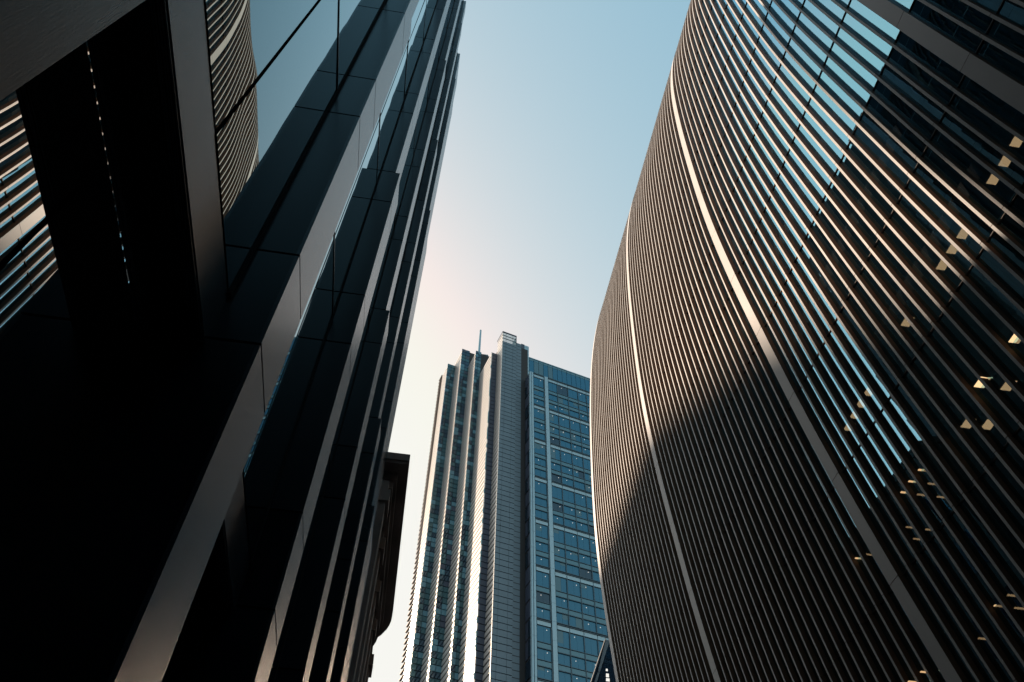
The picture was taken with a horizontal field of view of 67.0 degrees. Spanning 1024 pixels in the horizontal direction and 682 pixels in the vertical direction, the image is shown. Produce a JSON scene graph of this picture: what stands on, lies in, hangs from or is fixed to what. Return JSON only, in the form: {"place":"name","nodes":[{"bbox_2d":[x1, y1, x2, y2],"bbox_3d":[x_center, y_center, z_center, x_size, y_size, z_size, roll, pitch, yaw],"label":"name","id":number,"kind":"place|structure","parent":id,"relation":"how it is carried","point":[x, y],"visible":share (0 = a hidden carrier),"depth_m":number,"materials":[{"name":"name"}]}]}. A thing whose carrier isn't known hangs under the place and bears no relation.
{"place":"outdoors","nodes":[
{"label":"outdoors","id":0,"kind":"place"},
{"bbox_2d":[399,330,608,681],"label":"office tower","id":1,"kind":"structure","parent":0,"point":[507,586],"depth_m":175.76,"materials":[{"name":"grey"}]},
{"bbox_2d":[533,377,543,388],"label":"window","id":2,"kind":"structure","parent":1,"relation":"in","point":[536,382],"depth_m":207.25,"materials":[{"name":"blue glass"}]},
{"bbox_2d":[533,386,544,397],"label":"window","id":3,"kind":"structure","parent":1,"relation":"in","point":[537,391],"depth_m":204.44,"materials":[{"name":"blue glass"}]},
{"bbox_2d":[533,395,544,406],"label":"window","id":4,"kind":"structure","parent":1,"relation":"in","point":[538,400],"depth_m":201.76,"materials":[{"name":"blue glass"}]},
{"bbox_2d":[534,408,544,420],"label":"window","id":5,"kind":"structure","parent":1,"relation":"in","point":[538,414],"depth_m":197.62,"materials":[{"name":"blue glass"}]},
{"bbox_2d":[534,418,545,430],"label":"window","id":6,"kind":"structure","parent":1,"relation":"in","point":[539,424],"depth_m":194.77,"materials":[{"name":"blue glass"}]},
{"bbox_2d":[534,428,545,440],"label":"window","id":7,"kind":"structure","parent":1,"relation":"in","point":[540,434],"depth_m":192.01,"materials":[{"name":"blue glass"}]},
{"bbox_2d":[534,443,546,456],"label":"window","id":8,"kind":"structure","parent":1,"relation":"in","point":[539,449],"depth_m":187.88,"materials":[{"name":"blue glass"}]},
{"bbox_2d":[534,453,546,467],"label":"window","id":9,"kind":"structure","parent":1,"relation":"in","point":[539,460],"depth_m":185.06,"materials":[{"name":"blue glass"}]},
{"bbox_2d":[534,465,546,477],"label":"window","id":10,"kind":"structure","parent":1,"relation":"in","point":[541,471],"depth_m":182.32,"materials":[{"name":"blue glass"}]},
{"bbox_2d":[535,481,547,495],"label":"window","id":11,"kind":"structure","parent":1,"relation":"in","point":[540,488],"depth_m":178.14,"materials":[{"name":"blue glass"}]},
{"bbox_2d":[535,493,547,507],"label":"window","id":12,"kind":"structure","parent":1,"relation":"in","point":[541,500],"depth_m":175.36,"materials":[{"name":"blue glass"}]},
{"bbox_2d":[535,505,547,519],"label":"window","id":13,"kind":"structure","parent":1,"relation":"in","point":[540,512],"depth_m":172.60,"materials":[{"name":"blue glass"}]},
{"bbox_2d":[535,523,548,539],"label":"window","id":14,"kind":"structure","parent":1,"relation":"in","point":[543,532],"depth_m":168.43,"materials":[{"name":"blue glass"}]},
{"bbox_2d":[535,537,548,553],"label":"window","id":15,"kind":"structure","parent":1,"relation":"in","point":[542,545],"depth_m":165.64,"materials":[{"name":"blue glass"}]},
{"bbox_2d":[536,551,549,566],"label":"window","id":16,"kind":"structure","parent":1,"relation":"in","point":[545,557],"depth_m":162.91,"materials":[{"name":"blue glass"}]},
{"bbox_2d":[536,571,550,588],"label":"window","id":17,"kind":"structure","parent":1,"relation":"in","point":[542,581],"depth_m":158.75,"materials":[{"name":"blue glass"}]},
{"bbox_2d":[536,586,550,604],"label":"window","id":18,"kind":"structure","parent":1,"relation":"in","point":[543,595],"depth_m":155.93,"materials":[{"name":"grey glass"}]},
{"bbox_2d":[536,602,551,620],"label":"window","id":19,"kind":"structure","parent":1,"relation":"in","point":[543,610],"depth_m":153.16,"materials":[{"name":"blue glass"}]},
{"bbox_2d":[537,625,551,644],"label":"window","id":20,"kind":"structure","parent":1,"relation":"in","point":[543,636],"depth_m":149.06,"materials":[{"name":"blue glass"}]},
{"bbox_2d":[537,642,552,662],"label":"window","id":21,"kind":"structure","parent":1,"relation":"in","point":[542,649],"depth_m":146.20,"materials":[{"name":"blue glass"}]},
{"bbox_2d":[537,660,552,680],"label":"window","id":22,"kind":"structure","parent":1,"relation":"in","point":[542,666],"depth_m":143.46,"materials":[{"name":"blue glass"}]},
{"bbox_2d":[548,382,557,392],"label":"window","id":23,"kind":"structure","parent":1,"relation":"in","point":[551,387],"depth_m":208.27,"materials":[{"name":"blue glass"}]},
{"bbox_2d":[548,391,557,402],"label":"window","id":24,"kind":"structure","parent":1,"relation":"in","point":[552,396],"depth_m":205.54,"materials":[{"name":"blue glass"}]},
{"bbox_2d":[549,400,558,410],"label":"window","id":25,"kind":"structure","parent":1,"relation":"in","point":[553,405],"depth_m":202.75,"materials":[{"name":"blue glass"}]},
{"bbox_2d":[549,413,559,425],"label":"window","id":26,"kind":"structure","parent":1,"relation":"in","point":[553,419],"depth_m":198.54,"materials":[{"name":"blue glass"}]},
{"bbox_2d":[549,423,559,435],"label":"window","id":27,"kind":"structure","parent":1,"relation":"in","point":[554,429],"depth_m":195.84,"materials":[{"name":"blue glass"}]},
{"bbox_2d":[550,433,560,445],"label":"window","id":28,"kind":"structure","parent":1,"relation":"in","point":[556,438],"depth_m":192.99,"materials":[{"name":"blue glass"}]},
{"bbox_2d":[550,448,560,460],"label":"window","id":29,"kind":"structure","parent":1,"relation":"in","point":[555,454],"depth_m":188.89,"materials":[{"name":"blue glass"}]},
{"bbox_2d":[551,459,561,471],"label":"window","id":30,"kind":"structure","parent":1,"relation":"in","point":[556,465],"depth_m":186.05,"materials":[{"name":"blue glass"}]},
{"bbox_2d":[551,470,562,482],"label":"window","id":31,"kind":"structure","parent":1,"relation":"in","point":[554,474],"depth_m":183.30,"materials":[{"name":"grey glass"}]},
{"bbox_2d":[552,486,562,500],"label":"window","id":32,"kind":"structure","parent":1,"relation":"in","point":[557,493],"depth_m":179.14,"materials":[{"name":"blue glass"}]},
{"bbox_2d":[552,498,563,512],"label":"window","id":33,"kind":"structure","parent":1,"relation":"in","point":[557,505],"depth_m":176.37,"materials":[{"name":"blue glass"}]},
{"bbox_2d":[553,510,564,524],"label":"window","id":34,"kind":"structure","parent":1,"relation":"in","point":[560,516],"depth_m":173.59,"materials":[{"name":"blue glass"}]},
{"bbox_2d":[553,529,565,544],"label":"window","id":35,"kind":"structure","parent":1,"relation":"in","point":[559,536],"depth_m":169.44,"materials":[{"name":"blue glass"}]},
{"bbox_2d":[554,542,565,558],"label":"window","id":36,"kind":"structure","parent":1,"relation":"in","point":[561,553],"depth_m":166.66,"materials":[{"name":"blue glass"}]},
{"bbox_2d":[554,556,566,571],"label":"window","id":37,"kind":"structure","parent":1,"relation":"in","point":[560,563],"depth_m":163.91,"materials":[{"name":"blue glass"}]},
{"bbox_2d":[555,577,567,593],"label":"window","id":38,"kind":"structure","parent":1,"relation":"in","point":[561,585],"depth_m":159.72,"materials":[{"name":"blue glass"}]},
{"bbox_2d":[556,591,568,609],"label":"window","id":39,"kind":"structure","parent":1,"relation":"in","point":[562,601],"depth_m":156.90,"materials":[{"name":"blue glass"}]},
{"bbox_2d":[556,607,569,624],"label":"window","id":40,"kind":"structure","parent":1,"relation":"in","point":[562,615],"depth_m":154.13,"materials":[{"name":"blue glass"}]},
{"bbox_2d":[558,386,568,396],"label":"window","id":41,"kind":"structure","parent":1,"relation":"in","point":[564,391],"depth_m":208.98,"materials":[{"name":"blue glass"}]},
{"bbox_2d":[558,394,568,405],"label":"window","id":42,"kind":"structure","parent":1,"relation":"in","point":[564,400],"depth_m":206.19,"materials":[{"name":"blue glass"}]},
{"bbox_2d":[557,630,570,649],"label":"window","id":43,"kind":"structure","parent":1,"relation":"in","point":[563,638],"depth_m":150.05,"materials":[{"name":"blue glass"}]},
{"bbox_2d":[559,403,569,414],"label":"window","id":44,"kind":"structure","parent":1,"relation":"in","point":[562,408],"depth_m":203.44,"materials":[{"name":"blue glass"}]},
{"bbox_2d":[557,647,571,667],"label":"window","id":45,"kind":"structure","parent":1,"relation":"in","point":[564,655],"depth_m":147.22,"materials":[{"name":"blue glass"}]},
{"bbox_2d":[559,417,570,428],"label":"window","id":46,"kind":"structure","parent":1,"relation":"in","point":[565,423],"depth_m":199.27,"materials":[{"name":"blue glass"}]},
{"bbox_2d":[560,426,570,439],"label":"window","id":47,"kind":"structure","parent":1,"relation":"in","point":[567,432],"depth_m":196.51,"materials":[{"name":"blue glass"}]},
{"bbox_2d":[558,665,572,681],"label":"window","id":48,"kind":"structure","parent":1,"relation":"in","point":[564,673],"depth_m":144.58,"materials":[{"name":"blue glass"}]},
{"bbox_2d":[560,436,571,448],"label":"window","id":49,"kind":"structure","parent":1,"relation":"in","point":[565,442],"depth_m":193.75,"materials":[{"name":"blue glass"}]},
{"bbox_2d":[561,451,572,464],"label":"window","id":50,"kind":"structure","parent":1,"relation":"in","point":[567,458],"depth_m":189.58,"materials":[{"name":"blue glass"}]},
{"bbox_2d":[562,462,573,475],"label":"window","id":51,"kind":"structure","parent":1,"relation":"in","point":[566,467],"depth_m":186.74,"materials":[{"name":"blue glass"}]},
{"bbox_2d":[562,473,574,486],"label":"window","id":52,"kind":"structure","parent":1,"relation":"in","point":[570,479],"depth_m":184.02,"materials":[{"name":"blue glass"}]},
{"bbox_2d":[563,490,575,504],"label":"window","id":53,"kind":"structure","parent":1,"relation":"in","point":[569,497],"depth_m":179.85,"materials":[{"name":"blue glass"}]},
{"bbox_2d":[564,502,576,516],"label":"window","id":54,"kind":"structure","parent":1,"relation":"in","point":[569,509],"depth_m":177.06,"materials":[{"name":"blue glass"}]},
{"bbox_2d":[564,514,576,528],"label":"window","id":55,"kind":"structure","parent":1,"relation":"in","point":[570,521],"depth_m":174.31,"materials":[{"name":"blue glass"}]},
{"bbox_2d":[565,532,578,548],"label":"window","id":56,"kind":"structure","parent":1,"relation":"in","point":[571,541],"depth_m":170.19,"materials":[{"name":"blue glass"}]},
{"bbox_2d":[566,545,579,562],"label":"window","id":57,"kind":"structure","parent":1,"relation":"in","point":[572,554],"depth_m":167.35,"materials":[{"name":"blue glass"}]},
{"bbox_2d":[566,559,579,575],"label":"window","id":58,"kind":"structure","parent":1,"relation":"in","point":[573,567],"depth_m":164.61,"materials":[{"name":"blue glass"}]},
{"bbox_2d":[568,389,578,400],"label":"window","id":59,"kind":"structure","parent":1,"relation":"in","point":[572,394],"depth_m":209.70,"materials":[{"name":"blue glass"}]},
{"bbox_2d":[569,398,578,409],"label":"window","id":60,"kind":"structure","parent":1,"relation":"in","point":[573,403],"depth_m":206.90,"materials":[{"name":"blue glass"}]},
{"bbox_2d":[569,407,579,417],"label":"window","id":61,"kind":"structure","parent":1,"relation":"in","point":[573,412],"depth_m":204.19,"materials":[{"name":"blue glass"}]},
{"bbox_2d":[568,580,581,597],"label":"window","id":62,"kind":"structure","parent":1,"relation":"in","point":[573,590],"depth_m":160.43,"materials":[{"name":"blue glass"}]},
{"bbox_2d":[570,421,580,432],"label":"window","id":63,"kind":"structure","parent":1,"relation":"in","point":[575,426],"depth_m":200.07,"materials":[{"name":"blue glass"}]},
{"bbox_2d":[568,595,582,613],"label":"window","id":64,"kind":"structure","parent":1,"relation":"in","point":[575,603],"depth_m":157.65,"materials":[{"name":"blue glass"}]},
{"bbox_2d":[571,430,581,442],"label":"window","id":65,"kind":"structure","parent":1,"relation":"in","point":[578,436],"depth_m":197.23,"materials":[{"name":"blue glass"}]},
{"bbox_2d":[569,611,583,628],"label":"window","id":66,"kind":"structure","parent":1,"relation":"in","point":[576,619],"depth_m":154.89,"materials":[{"name":"blue glass"}]},
{"bbox_2d":[572,440,582,452],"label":"window","id":67,"kind":"structure","parent":1,"relation":"in","point":[577,446],"depth_m":194.46,"materials":[{"name":"blue glass"}]},
{"bbox_2d":[572,455,583,468],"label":"window","id":68,"kind":"structure","parent":1,"relation":"in","point":[579,462],"depth_m":190.33,"materials":[{"name":"blue glass"}]},
{"bbox_2d":[570,634,585,653],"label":"window","id":69,"kind":"structure","parent":1,"relation":"in","point":[577,643],"depth_m":150.78,"materials":[{"name":"blue glass"}]},
{"bbox_2d":[573,466,584,479],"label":"window","id":70,"kind":"structure","parent":1,"relation":"in","point":[579,473],"depth_m":187.54,"materials":[{"name":"blue glass"}]},
{"bbox_2d":[571,651,586,671],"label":"window","id":71,"kind":"structure","parent":1,"relation":"in","point":[578,659],"depth_m":147.97,"materials":[{"name":"blue glass"}]},
{"bbox_2d":[574,477,585,490],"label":"window","id":72,"kind":"structure","parent":1,"relation":"in","point":[578,483],"depth_m":184.74,"materials":[{"name":"blue glass"}]},
{"bbox_2d":[572,668,587,681],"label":"window","id":73,"kind":"structure","parent":1,"relation":"in","point":[581,676],"depth_m":145.54,"materials":[{"name":"blue glass"}]},
{"bbox_2d":[575,493,586,507],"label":"window","id":74,"kind":"structure","parent":1,"relation":"in","point":[580,501],"depth_m":180.66,"materials":[{"name":"blue glass"}]},
{"bbox_2d":[576,505,587,520],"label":"window","id":75,"kind":"structure","parent":1,"relation":"in","point":[583,514],"depth_m":177.84,"materials":[{"name":"blue glass"}]},
{"bbox_2d":[578,393,586,403],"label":"window","id":76,"kind":"structure","parent":1,"relation":"in","point":[582,398],"depth_m":210.41,"materials":[{"name":"blue glass"}]},
{"bbox_2d":[577,518,588,532],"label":"window","id":77,"kind":"structure","parent":1,"relation":"in","point":[583,525],"depth_m":175.04,"materials":[{"name":"blue glass"}]},
{"bbox_2d":[579,401,587,412],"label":"window","id":78,"kind":"structure","parent":1,"relation":"in","point":[583,407],"depth_m":207.56,"materials":[{"name":"blue glass"}]},
{"bbox_2d":[580,411,588,420],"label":"window","id":79,"kind":"structure","parent":1,"relation":"in","point":[583,415],"depth_m":204.84,"materials":[{"name":"blue glass"}]},
{"bbox_2d":[578,536,590,551],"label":"window","id":80,"kind":"structure","parent":1,"relation":"in","point":[583,543],"depth_m":170.90,"materials":[{"name":"blue glass"}]},
{"bbox_2d":[581,424,589,435],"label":"window","id":81,"kind":"structure","parent":1,"relation":"in","point":[585,430],"depth_m":200.68,"materials":[{"name":"blue glass"}]},
{"bbox_2d":[581,433,589,445],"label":"window","id":82,"kind":"structure","parent":1,"relation":"in","point":[587,438],"depth_m":197.93,"materials":[{"name":"blue glass"}]},
{"bbox_2d":[579,549,591,565],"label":"window","id":83,"kind":"structure","parent":1,"relation":"in","point":[587,560],"depth_m":168.09,"materials":[{"name":"blue glass"}]},
{"bbox_2d":[582,444,590,454],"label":"window","id":84,"kind":"structure","parent":1,"relation":"in","point":[587,451],"depth_m":195.17,"materials":[{"name":"blue glass"}]},
{"bbox_2d":[580,563,592,579],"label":"window","id":85,"kind":"structure","parent":1,"relation":"in","point":[584,569],"depth_m":165.32,"materials":[{"name":"blue glass"}]},
{"bbox_2d":[584,459,590,470],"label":"window","id":86,"kind":"structure","parent":1,"relation":"in","point":[587,464],"depth_m":190.95,"materials":[{"name":"blue glass"}]},
{"bbox_2d":[584,469,591,481],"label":"window","id":87,"kind":"structure","parent":1,"relation":"in","point":[587,473],"depth_m":188.11,"materials":[{"name":"blue glass"}]},
{"bbox_2d":[581,584,594,601],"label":"window","id":88,"kind":"structure","parent":1,"relation":"in","point":[587,591],"depth_m":161.21,"materials":[{"name":"blue glass"}]},
{"bbox_2d":[585,480,591,491],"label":"window","id":89,"kind":"structure","parent":1,"relation":"in","point":[588,484],"depth_m":185.46,"materials":[{"name":"blue glass"}]},
{"bbox_2d":[582,599,595,616],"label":"window","id":90,"kind":"structure","parent":1,"relation":"in","point":[590,610],"depth_m":158.40,"materials":[{"name":"blue glass"}]},
{"bbox_2d":[587,497,592,509],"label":"window","id":91,"kind":"structure","parent":1,"relation":"in","point":[589,500],"depth_m":181.17,"materials":[{"name":"blue glass"}]},
{"bbox_2d":[583,614,597,632],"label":"window","id":92,"kind":"structure","parent":1,"relation":"in","point":[592,621],"depth_m":155.64,"materials":[{"name":"blue glass"}]},
{"bbox_2d":[588,509,593,522],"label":"window","id":93,"kind":"structure","parent":1,"relation":"in","point":[590,512],"depth_m":178.27,"materials":[{"name":"blue glass"}]},
{"bbox_2d":[585,638,598,656],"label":"window","id":94,"kind":"structure","parent":1,"relation":"in","point":[591,646],"depth_m":151.52,"materials":[{"name":"blue glass"}]},
{"bbox_2d":[586,654,598,672],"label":"window","id":95,"kind":"structure","parent":1,"relation":"in","point":[591,661],"depth_m":148.81,"materials":[{"name":"blue glass"}]},
{"bbox_2d":[590,540,596,553],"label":"window","id":96,"kind":"structure","parent":1,"relation":"in","point":[593,543],"depth_m":171.48,"materials":[{"name":"blue glass"}]},
{"bbox_2d":[591,553,597,567],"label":"window","id":97,"kind":"structure","parent":1,"relation":"in","point":[594,556],"depth_m":168.64,"materials":[{"name":"blue glass"}]},
{"bbox_2d":[592,567,599,581],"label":"window","id":98,"kind":"structure","parent":1,"relation":"in","point":[596,576],"depth_m":165.90,"materials":[{"name":"blue glass"}]},
{"bbox_2d":[594,587,602,603],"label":"window","id":99,"kind":"structure","parent":1,"relation":"in","point":[598,593],"depth_m":161.78,"materials":[{"name":"blue glass"}]},
{"bbox_2d":[595,602,605,619],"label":"window","id":100,"kind":"structure","parent":1,"relation":"in","point":[600,613],"depth_m":158.97,"materials":[{"name":"blue glass"}]},
{"bbox_2d":[596,618,607,634],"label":"window","id":101,"kind":"structure","parent":1,"relation":"in","point":[601,623],"depth_m":156.25,"materials":[{"name":"blue glass"}]},
{"bbox_2d":[368,0,690,681],"label":"sky","id":102,"kind":"structure","parent":0,"point":[556,103],"materials":[{"name":"blue"}]},
{"bbox_2d":[590,0,1023,681],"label":"curved office building","id":103,"kind":"structure","parent":0,"point":[806,414],"depth_m":30.37,"materials":[{"name":"metal"}]},
{"label":"ground","id":104,"kind":"structure","parent":0,"visible":0},
{"bbox_2d":[0,0,465,681],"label":"glass office building","id":105,"kind":"structure","parent":104,"relation":"on","point":[214,222],"depth_m":4.99,"materials":[{"name":"black glass"}]},
{"bbox_2d":[204,0,386,297],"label":"window","id":106,"kind":"structure","parent":105,"relation":"in","point":[277,68],"depth_m":6.11,"materials":[{"name":"clear glass"}]},
{"bbox_2d":[242,0,437,562],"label":"window","id":107,"kind":"structure","parent":105,"relation":"in","point":[264,465],"depth_m":9.79,"materials":[{"name":"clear glass"}]},
{"bbox_2d":[268,1,454,681],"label":"window","id":108,"kind":"structure","parent":105,"relation":"in","point":[406,170],"depth_m":14.00,"materials":[{"name":"black glass"}]},
{"bbox_2d":[389,0,463,319],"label":"window","id":109,"kind":"structure","parent":105,"relation":"in","point":[463,0],"depth_m":25.48,"materials":[{"name":"black glass"}]},
{"bbox_2d":[419,0,462,188],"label":"window","id":110,"kind":"structure","parent":105,"relation":"in","point":[450,51],"depth_m":37.54,"materials":[{"name":"black glass"}]},
{"bbox_2d":[428,0,454,97],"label":"window","id":111,"kind":"structure","parent":105,"relation":"in","point":[435,63],"depth_m":29.07,"materials":[{"name":"black glass"}]},
{"bbox_2d":[347,452,409,681],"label":"stone building","id":112,"kind":"structure","parent":104,"relation":"on","point":[375,617],"depth_m":25.82,"materials":[{"name":"brown stone"}]},
{"label":"road","id":113,"kind":"structure","parent":0,"visible":0},
{"bbox_2d":[591,638,615,681],"bbox_3d":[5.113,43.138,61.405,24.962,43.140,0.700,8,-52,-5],"label":"raked building","id":114,"kind":"structure","parent":113,"relation":"on","point":[604,670],"depth_m":76.50,"materials":[{"name":"grey metal"}]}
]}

